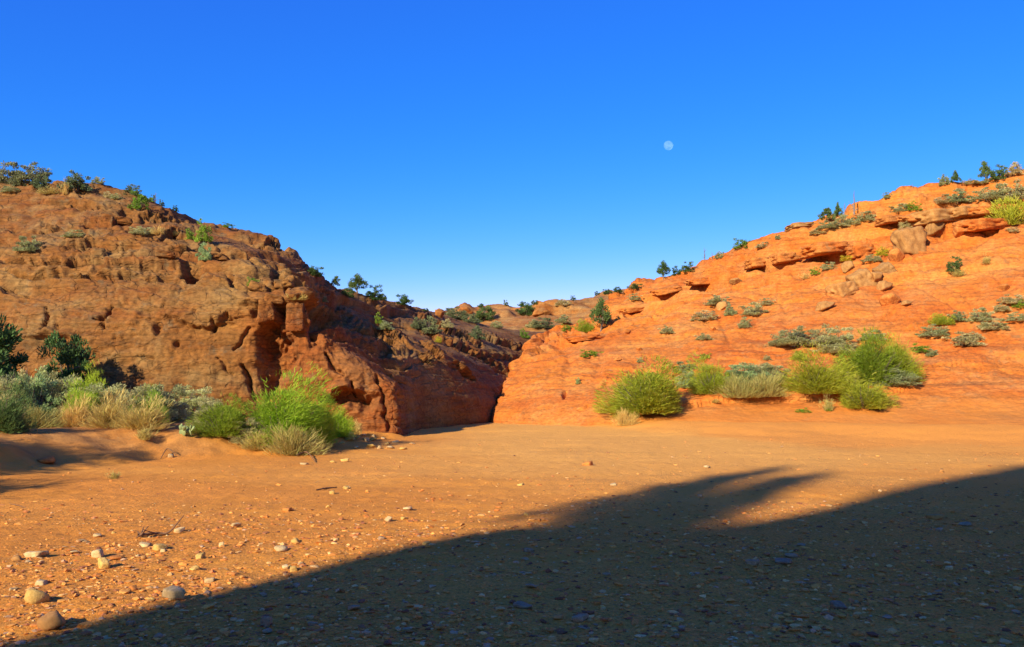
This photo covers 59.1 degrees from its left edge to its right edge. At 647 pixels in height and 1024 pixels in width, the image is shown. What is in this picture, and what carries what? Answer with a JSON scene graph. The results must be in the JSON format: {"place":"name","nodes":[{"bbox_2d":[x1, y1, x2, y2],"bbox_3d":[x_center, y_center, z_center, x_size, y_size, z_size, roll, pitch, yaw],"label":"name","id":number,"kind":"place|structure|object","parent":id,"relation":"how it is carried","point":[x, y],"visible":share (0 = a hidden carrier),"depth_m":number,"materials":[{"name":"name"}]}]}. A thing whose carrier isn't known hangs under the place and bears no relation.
{"place":"outdoors","nodes":[
{"label":"outdoors","id":0,"kind":"place"},
{"bbox_2d":[0,180,543,435],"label":"cliff","id":1,"kind":"structure","parent":0,"point":[168,310],"depth_m":27.41,"materials":[{"name":"stone"}]},
{"bbox_2d":[0,160,24,183],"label":"olive shrub","id":2,"kind":"object","parent":1,"relation":"on","point":[3,178],"visible":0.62,"depth_m":36.48,"materials":[{"name":"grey plant"}]},
{"bbox_2d":[8,170,26,185],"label":"olive shrub","id":3,"kind":"object","parent":1,"relation":"on","point":[16,182],"visible":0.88,"depth_m":36.08,"materials":[{"name":"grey plant"}]},
{"bbox_2d":[12,235,41,251],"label":"sagebrush","id":4,"kind":"object","parent":1,"relation":"on","point":[31,246],"visible":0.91,"depth_m":29.00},
{"bbox_2d":[12,161,52,182],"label":"olive shrub","id":5,"kind":"object","parent":1,"relation":"on","point":[30,175],"visible":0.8,"depth_m":36.31,"materials":[{"name":"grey plant"}]},
{"bbox_2d":[29,174,50,188],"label":"olive shrub","id":6,"kind":"object","parent":1,"relation":"on","point":[35,183],"visible":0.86,"depth_m":35.61,"materials":[{"name":"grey plant"}]},
{"bbox_2d":[35,185,62,194],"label":"dry grass tuft","id":7,"kind":"object","parent":1,"relation":"on","point":[50,192],"visible":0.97,"depth_m":34.54,"materials":[{"name":"plant"}]},
{"bbox_2d":[59,230,85,236],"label":"sagebrush","id":8,"kind":"object","parent":1,"relation":"on","point":[72,233],"visible":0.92,"depth_m":29.74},
{"bbox_2d":[56,169,92,191],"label":"olive shrub","id":9,"kind":"object","parent":1,"relation":"on","point":[76,180],"visible":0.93,"depth_m":35.01,"materials":[{"name":"green plant"}]},
{"bbox_2d":[127,190,152,210],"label":"green shrub","id":10,"kind":"object","parent":1,"relation":"on","point":[138,203],"visible":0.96,"depth_m":33.23,"materials":[{"name":"green plant"}]},
{"bbox_2d":[194,218,213,242],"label":"green shrub","id":11,"kind":"object","parent":1,"relation":"on","point":[205,238],"visible":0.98,"depth_m":30.18,"materials":[{"name":"green plant"}]},
{"bbox_2d":[195,242,212,260],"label":"silver sagebrush","id":12,"kind":"object","parent":1,"relation":"on","point":[206,254],"visible":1,"depth_m":28.42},
{"bbox_2d":[347,273,368,292],"bbox_3d":[-6.662,-1.723,39.087,0.957,0.958,1.041,1,-4,-15],"label":"juniper tree","id":13,"kind":"object","parent":1,"relation":"on","point":[356,280],"visible":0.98,"depth_m":39.05,"materials":[{"name":"green plant"}]},
{"bbox_2d":[365,285,382,300],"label":"juniper bush","id":14,"kind":"object","parent":1,"relation":"on","point":[374,294],"visible":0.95,"depth_m":39.41,"materials":[{"name":"green plant"}]},
{"bbox_2d":[396,294,413,304],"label":"juniper bush","id":15,"kind":"object","parent":1,"relation":"on","point":[404,300],"visible":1,"depth_m":42.69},
{"bbox_2d":[419,315,443,333],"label":"olive shrub","id":16,"kind":"object","parent":1,"relation":"on","point":[431,328],"visible":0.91,"depth_m":38.81,"materials":[{"name":"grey plant"}]},
{"bbox_2d":[444,306,468,319],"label":"olive shrub","id":17,"kind":"object","parent":1,"relation":"on","point":[451,312],"visible":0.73,"depth_m":50.74,"materials":[{"name":"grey plant"}]},
{"bbox_2d":[468,325,485,339],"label":"olive shrub","id":18,"kind":"object","parent":1,"relation":"on","point":[474,334],"visible":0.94,"depth_m":43.06,"materials":[{"name":"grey plant"}]},
{"bbox_2d":[0,416,1023,646],"bbox_3d":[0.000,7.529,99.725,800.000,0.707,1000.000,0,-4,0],"label":"ground","id":19,"kind":"structure","parent":0,"point":[634,449],"depth_m":10.25,"materials":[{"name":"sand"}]},
{"bbox_2d":[0,368,26,412],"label":"sagebrush","id":20,"kind":"object","parent":19,"relation":"on","point":[2,382],"visible":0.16,"depth_m":20.34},
{"bbox_2d":[0,313,29,391],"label":"juniper tree","id":21,"kind":"object","parent":19,"relation":"on","point":[10,336],"visible":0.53,"depth_m":22.02,"materials":[{"name":"green plant"}]},
{"bbox_2d":[0,371,38,433],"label":"dark bush","id":22,"kind":"object","parent":19,"relation":"on","point":[11,417],"visible":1,"depth_m":17.96,"materials":[{"name":"plant"}]},
{"bbox_2d":[0,365,48,405],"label":"silver sagebrush","id":23,"kind":"object","parent":19,"relation":"on","point":[43,371],"visible":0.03,"depth_m":21.29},
{"bbox_2d":[24,551,48,557],"bbox_3d":[-4.294,2.082,8.167,0.179,0.060,0.162,-5,-7,21],"label":"stone","id":24,"kind":"object","parent":19,"relation":"on","point":[33,554],"visible":1,"depth_m":8.11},
{"bbox_2d":[24,589,49,603],"bbox_3d":[-3.447,1.985,6.552,0.129,0.129,0.170,-3,-8,39],"label":"stone","id":25,"kind":"object","parent":19,"relation":"on","point":[33,596],"visible":0.91,"depth_m":6.50,"materials":[{"name":"stone"}]},
{"bbox_2d":[13,371,62,419],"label":"silver sagebrush","id":26,"kind":"object","parent":19,"relation":"on","point":[36,389],"visible":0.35,"depth_m":20.71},
{"bbox_2d":[21,403,71,428],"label":"dry grass tuft","id":27,"kind":"object","parent":19,"relation":"on","point":[49,422],"visible":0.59,"depth_m":19.61,"materials":[{"name":"plant"}]},
{"bbox_2d":[37,610,65,630],"bbox_3d":[-3.007,1.948,5.895,0.182,0.123,0.156,1,-4,-10],"label":"stone","id":28,"kind":"object","parent":19,"relation":"on","point":[50,620],"visible":0.99,"depth_m":5.84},
{"bbox_2d":[40,370,84,417],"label":"sagebrush","id":29,"kind":"object","parent":19,"relation":"on","point":[57,388],"visible":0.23,"depth_m":21.18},
{"bbox_2d":[36,330,109,389],"bbox_3d":[-11.714,1.402,23.835,2.598,2.516,2.192,-1,-4,17],"label":"juniper tree","id":30,"kind":"object","parent":19,"relation":"on","point":[72,356],"visible":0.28,"depth_m":23.77,"materials":[{"name":"green plant"}]},
{"bbox_2d":[52,392,96,426],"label":"dry grass tuft","id":31,"kind":"object","parent":19,"relation":"on","point":[70,416],"visible":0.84,"depth_m":20.00,"materials":[{"name":"plant"}]},
{"bbox_2d":[59,371,102,420],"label":"rabbitbrush","id":32,"kind":"object","parent":19,"relation":"on","point":[78,396],"visible":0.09,"depth_m":20.80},
{"bbox_2d":[54,382,117,415],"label":"silver sagebrush","id":33,"kind":"object","parent":19,"relation":"on","point":[96,388],"visible":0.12,"depth_m":21.10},
{"bbox_2d":[84,358,109,404],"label":"rabbitbrush","id":34,"kind":"object","parent":19,"relation":"on","point":[94,379],"visible":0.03,"depth_m":21.67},
{"bbox_2d":[98,557,109,568],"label":"stone","id":35,"kind":"object","parent":19,"relation":"on","point":[103,563],"visible":0.91,"depth_m":7.64,"materials":[{"name":"beige stone"}]},
{"bbox_2d":[73,387,142,428],"bbox_3d":[-8.942,1.847,20.089,1.517,0.980,1.519,1,-4,-14],"label":"dry grass tuft","id":36,"kind":"object","parent":19,"relation":"on","point":[100,418],"visible":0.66,"depth_m":19.85,"materials":[{"name":"plant"}]},
{"bbox_2d":[95,382,159,412],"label":"sagebrush","id":37,"kind":"object","parent":19,"relation":"on","point":[136,390],"visible":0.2,"depth_m":21.23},
{"bbox_2d":[107,393,175,429],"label":"dry grass tuft","id":38,"kind":"object","parent":19,"relation":"on","point":[147,418],"visible":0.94,"depth_m":19.75,"materials":[{"name":"plant"}]},
{"bbox_2d":[135,424,159,439],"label":"dry grass tuft","id":39,"kind":"object","parent":19,"relation":"on","point":[144,435],"visible":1,"depth_m":19.03,"materials":[{"name":"plant"}]},
{"bbox_2d":[128,384,170,423],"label":"rabbitbrush","id":40,"kind":"object","parent":19,"relation":"on","point":[153,396],"visible":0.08,"depth_m":21.04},
{"bbox_2d":[136,515,183,537],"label":"driftwood branch","id":41,"kind":"object","parent":19,"relation":"on","point":[142,533],"visible":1,"depth_m":9.20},
{"bbox_2d":[137,382,192,422],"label":"sagebrush","id":42,"kind":"object","parent":19,"relation":"on","point":[178,413],"visible":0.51,"depth_m":22.08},
{"bbox_2d":[162,585,185,599],"bbox_3d":[-2.469,1.975,6.595,0.171,0.096,0.114,-2,-4,35],"label":"stone","id":43,"kind":"object","parent":19,"relation":"on","point":[173,592],"visible":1,"depth_m":6.56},
{"bbox_2d":[179,423,194,435],"bbox_3d":[-7.005,2.282,19.382,0.229,0.263,0.500,3,-5,-41],"label":"prickly pear","id":44,"kind":"object","parent":19,"relation":"on","point":[184,430],"visible":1,"depth_m":19.35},
{"bbox_2d":[178,384,215,419],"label":"silver sagebrush","id":45,"kind":"object","parent":19,"relation":"on","point":[196,399],"visible":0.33,"depth_m":23.57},
{"bbox_2d":[184,397,226,431],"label":"sagebrush","id":46,"kind":"object","parent":19,"relation":"on","point":[208,403],"visible":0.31,"depth_m":19.94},
{"bbox_2d":[184,392,252,437],"bbox_3d":[-6.432,1.994,19.934,1.561,1.016,1.383,-1,-4,9],"label":"rabbitbrush","id":47,"kind":"object","parent":19,"relation":"on","point":[222,422],"visible":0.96,"depth_m":19.70,"materials":[{"name":"plant"}]},
{"bbox_2d":[227,417,269,443],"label":"sagebrush","id":48,"kind":"object","parent":19,"relation":"on","point":[235,439],"visible":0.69,"depth_m":19.70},
{"bbox_2d":[236,429,276,450],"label":"dry grass tuft","id":49,"kind":"object","parent":19,"relation":"on","point":[249,443],"visible":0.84,"depth_m":19.36,"materials":[{"name":"plant"}]},
{"bbox_2d":[230,361,342,445],"bbox_3d":[-5.210,1.736,20.286,2.768,1.976,2.321,0,-4,0],"label":"rabbitbrush","id":50,"kind":"object","parent":19,"relation":"on","point":[281,411],"visible":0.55,"depth_m":20.08,"materials":[{"name":"plant"}]},
{"bbox_2d":[260,420,332,456],"bbox_3d":[-4.619,2.417,19.276,1.746,0.827,1.520,2,-4,-24],"label":"dry grass tuft","id":51,"kind":"object","parent":19,"relation":"on","point":[291,444],"visible":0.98,"depth_m":19.11,"materials":[{"name":"plant"}]},
{"bbox_2d":[298,387,343,444],"bbox_3d":[-4.784,2.174,21.468,1.850,1.414,1.671,-1,-4,14],"label":"rabbitbrush","id":52,"kind":"object","parent":19,"relation":"on","point":[329,433],"visible":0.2,"depth_m":21.33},
{"bbox_2d":[330,405,356,437],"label":"rabbitbrush","id":53,"kind":"object","parent":19,"relation":"on","point":[344,424],"visible":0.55,"depth_m":22.94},
{"bbox_2d":[1,423,1014,590],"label":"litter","id":54,"kind":"object","parent":19,"relation":"on","point":[363,471],"visible":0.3,"depth_m":16.99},
{"bbox_2d":[571,613,588,622],"bbox_3d":[0.456,1.984,6.087,0.086,0.051,0.121,-3,-4,36],"label":"stone","id":55,"kind":"object","parent":19,"relation":"on","point":[579,618],"visible":1,"depth_m":6.05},
{"bbox_2d":[610,406,640,426],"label":"dry grass tuft","id":56,"kind":"object","parent":19,"relation":"on","point":[626,420],"visible":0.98,"depth_m":29.36,"materials":[{"name":"plant"}]},
{"bbox_2d":[829,600,846,609],"bbox_3d":[2.324,2.015,6.442,0.090,0.064,0.117,-3,-1,-9],"label":"stone","id":57,"kind":"object","parent":19,"relation":"on","point":[836,604],"visible":0.97,"depth_m":6.42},
{"bbox_2d":[0,0,1023,311],"label":"sky","id":58,"kind":"structure","parent":0,"point":[442,154],"materials":[{"name":"blue"}]},
{"bbox_2d":[435,288,627,331],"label":"hill","id":59,"kind":"structure","parent":0,"point":[509,317],"depth_m":79.89,"materials":[{"name":"stone"}]},
{"bbox_2d":[473,305,495,320],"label":"juniper bush","id":60,"kind":"object","parent":59,"relation":"on","point":[483,313],"visible":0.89,"depth_m":77.05,"materials":[{"name":"green plant"}]},
{"bbox_2d":[515,302,534,315],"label":"juniper bush","id":61,"kind":"object","parent":59,"relation":"on","point":[527,308],"visible":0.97,"depth_m":80.49,"materials":[{"name":"green plant"}]},
{"bbox_2d":[528,317,554,327],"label":"olive shrub","id":62,"kind":"object","parent":59,"relation":"on","point":[547,322],"visible":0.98,"depth_m":70.13,"materials":[{"name":"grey plant"}]},
{"bbox_2d":[491,171,1023,425],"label":"hill","id":63,"kind":"structure","parent":0,"point":[979,384],"depth_m":39.04,"materials":[{"name":"orange stone"}]},
{"bbox_2d":[575,318,596,332],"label":"rabbitbrush","id":64,"kind":"object","parent":63,"relation":"on","point":[584,327],"visible":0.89,"depth_m":46.59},
{"bbox_2d":[589,297,611,331],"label":"juniper tree","id":65,"kind":"object","parent":63,"relation":"on","point":[599,311],"visible":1,"depth_m":46.32,"materials":[{"name":"green plant"}]},
{"bbox_2d":[591,354,689,414],"bbox_3d":[4.500,2.042,30.757,3.340,2.102,3.721,3,-5,-43],"label":"rabbitbrush","id":66,"kind":"object","parent":63,"relation":"on","point":[646,394],"visible":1,"depth_m":30.27,"materials":[{"name":"plant"}]},
{"bbox_2d":[656,260,670,279],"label":"juniper tree","id":67,"kind":"object","parent":63,"relation":"on","point":[663,266],"visible":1,"depth_m":52.90,"materials":[{"name":"green plant"}]},
{"bbox_2d":[674,370,694,387],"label":"silver sagebrush","id":68,"kind":"object","parent":63,"relation":"on","point":[683,381],"visible":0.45,"depth_m":33.00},
{"bbox_2d":[690,310,718,320],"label":"sagebrush","id":69,"kind":"object","parent":63,"relation":"on","point":[702,316],"visible":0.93,"depth_m":41.79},
{"bbox_2d":[682,351,731,393],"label":"rabbitbrush","id":70,"kind":"object","parent":63,"relation":"on","point":[703,382],"visible":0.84,"depth_m":31.41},
{"bbox_2d":[702,294,729,304],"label":"sagebrush","id":71,"kind":"object","parent":63,"relation":"on","point":[715,300],"visible":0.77,"depth_m":43.42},
{"bbox_2d":[707,371,768,398],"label":"dry grass tuft","id":72,"kind":"object","parent":63,"relation":"on","point":[736,389],"visible":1,"depth_m":30.67,"materials":[{"name":"plant"}]},
{"bbox_2d":[725,362,771,382],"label":"silver sagebrush","id":73,"kind":"object","parent":63,"relation":"on","point":[748,369],"visible":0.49,"depth_m":31.62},
{"bbox_2d":[738,302,767,315],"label":"sagebrush","id":74,"kind":"object","parent":63,"relation":"on","point":[755,311],"visible":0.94,"depth_m":40.91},
{"bbox_2d":[742,368,791,397],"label":"dry grass tuft","id":75,"kind":"object","parent":63,"relation":"on","point":[773,390],"visible":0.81,"depth_m":30.66,"materials":[{"name":"plant"}]},
{"bbox_2d":[752,362,789,381],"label":"sagebrush","id":76,"kind":"object","parent":63,"relation":"on","point":[767,367],"visible":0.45,"depth_m":31.96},
{"bbox_2d":[765,325,814,346],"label":"sagebrush","id":77,"kind":"object","parent":63,"relation":"on","point":[794,338],"visible":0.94,"depth_m":36.28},
{"bbox_2d":[815,301,835,310],"bbox_3d":[13.634,-0.721,39.272,0.912,0.503,0.649,2,-4,-28],"label":"boulder","id":78,"kind":"object","parent":63,"relation":"on","point":[822,305],"visible":0.94,"depth_m":39.06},
{"bbox_2d":[817,207,835,220],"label":"bush","id":79,"kind":"object","parent":63,"relation":"on","point":[828,212],"visible":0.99,"depth_m":49.66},
{"bbox_2d":[815,220,839,228],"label":"sagebrush","id":80,"kind":"object","parent":63,"relation":"on","point":[830,224],"visible":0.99,"depth_m":48.56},
{"bbox_2d":[774,341,882,394],"bbox_3d":[10.554,1.467,30.529,3.778,1.871,2.961,-2,-4,27],"label":"rabbitbrush","id":81,"kind":"object","parent":63,"relation":"on","point":[823,379],"visible":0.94,"depth_m":30.20,"materials":[{"name":"plant"}]},
{"bbox_2d":[809,323,858,352],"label":"sagebrush","id":82,"kind":"object","parent":63,"relation":"on","point":[835,341],"visible":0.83,"depth_m":34.98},
{"bbox_2d":[825,281,858,296],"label":"boulder","id":83,"kind":"object","parent":63,"relation":"on","point":[843,289],"visible":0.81,"depth_m":40.91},
{"bbox_2d":[835,214,859,227],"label":"sagebrush","id":84,"kind":"object","parent":63,"relation":"on","point":[847,222],"visible":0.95,"depth_m":48.63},
{"bbox_2d":[841,261,853,272],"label":"boulder","id":85,"kind":"object","parent":63,"relation":"on","point":[846,266],"visible":1,"depth_m":43.77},
{"bbox_2d":[845,268,877,286],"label":"boulder","id":86,"kind":"object","parent":63,"relation":"on","point":[860,277],"visible":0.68,"depth_m":41.74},
{"bbox_2d":[855,211,876,221],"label":"sagebrush","id":87,"kind":"object","parent":63,"relation":"on","point":[866,218],"visible":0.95,"depth_m":48.27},
{"bbox_2d":[834,374,900,409],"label":"rabbitbrush","id":88,"kind":"object","parent":63,"relation":"on","point":[867,397],"visible":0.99,"depth_m":29.11,"materials":[{"name":"plant"}]},
{"bbox_2d":[832,326,904,384],"bbox_3d":[12.538,1.101,31.694,2.511,2.167,2.811,-3,-5,43],"label":"rabbitbrush","id":89,"kind":"object","parent":63,"relation":"on","point":[866,355],"visible":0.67,"depth_m":31.14,"materials":[{"name":"plant"}]},
{"bbox_2d":[876,280,892,290],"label":"boulder","id":90,"kind":"object","parent":63,"relation":"on","point":[883,285],"visible":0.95,"depth_m":40.87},
{"bbox_2d":[872,262,897,272],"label":"boulder","id":91,"kind":"object","parent":63,"relation":"on","point":[886,267],"visible":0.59,"depth_m":42.57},
{"bbox_2d":[879,292,900,305],"bbox_3d":[16.341,-0.991,38.949,0.890,0.680,0.712,-11,-5,-18],"label":"boulder","id":92,"kind":"object","parent":63,"relation":"on","point":[888,299],"visible":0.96,"depth_m":38.77,"materials":[{"name":"orange stone"}]},
{"bbox_2d":[869,368,922,385],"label":"sagebrush","id":93,"kind":"object","parent":63,"relation":"on","point":[899,379],"visible":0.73,"depth_m":30.80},
{"bbox_2d":[888,248,904,261],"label":"boulder","id":94,"kind":"object","parent":63,"relation":"on","point":[896,254],"visible":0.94,"depth_m":43.19,"materials":[{"name":"orange stone"}]},
{"bbox_2d":[876,332,926,381],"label":"rabbitbrush","id":95,"kind":"object","parent":63,"relation":"on","point":[908,364],"visible":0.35,"depth_m":31.50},
{"bbox_2d":[890,226,926,254],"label":"boulder","id":96,"kind":"object","parent":63,"relation":"on","point":[909,240],"visible":0.84,"depth_m":44.07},
{"bbox_2d":[915,324,950,336],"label":"sagebrush","id":97,"kind":"object","parent":63,"relation":"on","point":[940,331],"visible":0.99,"depth_m":35.35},
{"bbox_2d":[925,222,944,236],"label":"boulder","id":98,"kind":"object","parent":63,"relation":"on","point":[932,229],"visible":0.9,"depth_m":45.25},
{"bbox_2d":[927,312,955,324],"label":"rabbitbrush","id":99,"kind":"object","parent":63,"relation":"on","point":[945,321],"visible":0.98,"depth_m":36.00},
{"bbox_2d":[946,256,963,271],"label":"juniper bush","id":100,"kind":"object","parent":63,"relation":"on","point":[952,264],"visible":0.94,"depth_m":41.12,"materials":[{"name":"green plant"}]},
{"bbox_2d":[942,188,970,203],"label":"sagebrush","id":101,"kind":"object","parent":63,"relation":"on","point":[961,198],"visible":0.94,"depth_m":47.19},
{"bbox_2d":[947,310,967,320],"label":"sagebrush","id":102,"kind":"object","parent":63,"relation":"on","point":[959,315],"visible":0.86,"depth_m":36.26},
{"bbox_2d":[941,331,986,345],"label":"sagebrush","id":103,"kind":"object","parent":63,"relation":"on","point":[961,340],"visible":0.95,"depth_m":34.34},
{"bbox_2d":[964,307,994,321],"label":"sagebrush","id":104,"kind":"object","parent":63,"relation":"on","point":[982,316],"visible":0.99,"depth_m":35.78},
{"bbox_2d":[965,187,1003,201],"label":"sagebrush","id":105,"kind":"object","parent":63,"relation":"on","point":[990,195],"visible":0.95,"depth_m":45.95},
{"bbox_2d":[978,160,991,180],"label":"juniper tree","id":106,"kind":"object","parent":63,"relation":"on","point":[985,169],"visible":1,"depth_m":48.79,"materials":[{"name":"green plant"}]},
{"bbox_2d":[976,317,1009,329],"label":"sagebrush","id":107,"kind":"object","parent":63,"relation":"on","point":[983,325],"visible":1,"depth_m":35.09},
{"bbox_2d":[989,164,1007,179],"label":"juniper bush","id":108,"kind":"object","parent":63,"relation":"on","point":[996,175],"visible":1,"depth_m":48.32,"materials":[{"name":"green plant"}]},
{"bbox_2d":[985,195,1023,225],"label":"rabbitbrush","id":109,"kind":"object","parent":63,"relation":"on","point":[1013,214],"visible":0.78,"depth_m":43.84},
{"bbox_2d":[991,178,1023,201],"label":"sagebrush","id":110,"kind":"object","parent":63,"relation":"on","point":[1009,192],"visible":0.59,"depth_m":45.62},
{"bbox_2d":[996,294,1023,303],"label":"sagebrush","id":111,"kind":"object","parent":63,"relation":"on","point":[1009,300],"visible":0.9,"depth_m":36.62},
{"bbox_2d":[1005,162,1023,176],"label":"sagebrush","id":112,"kind":"object","parent":63,"relation":"on","point":[1017,171],"visible":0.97,"depth_m":48.74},
{"bbox_2d":[1005,311,1023,320],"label":"sagebrush","id":113,"kind":"object","parent":63,"relation":"on","point":[1013,318],"visible":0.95,"depth_m":35.28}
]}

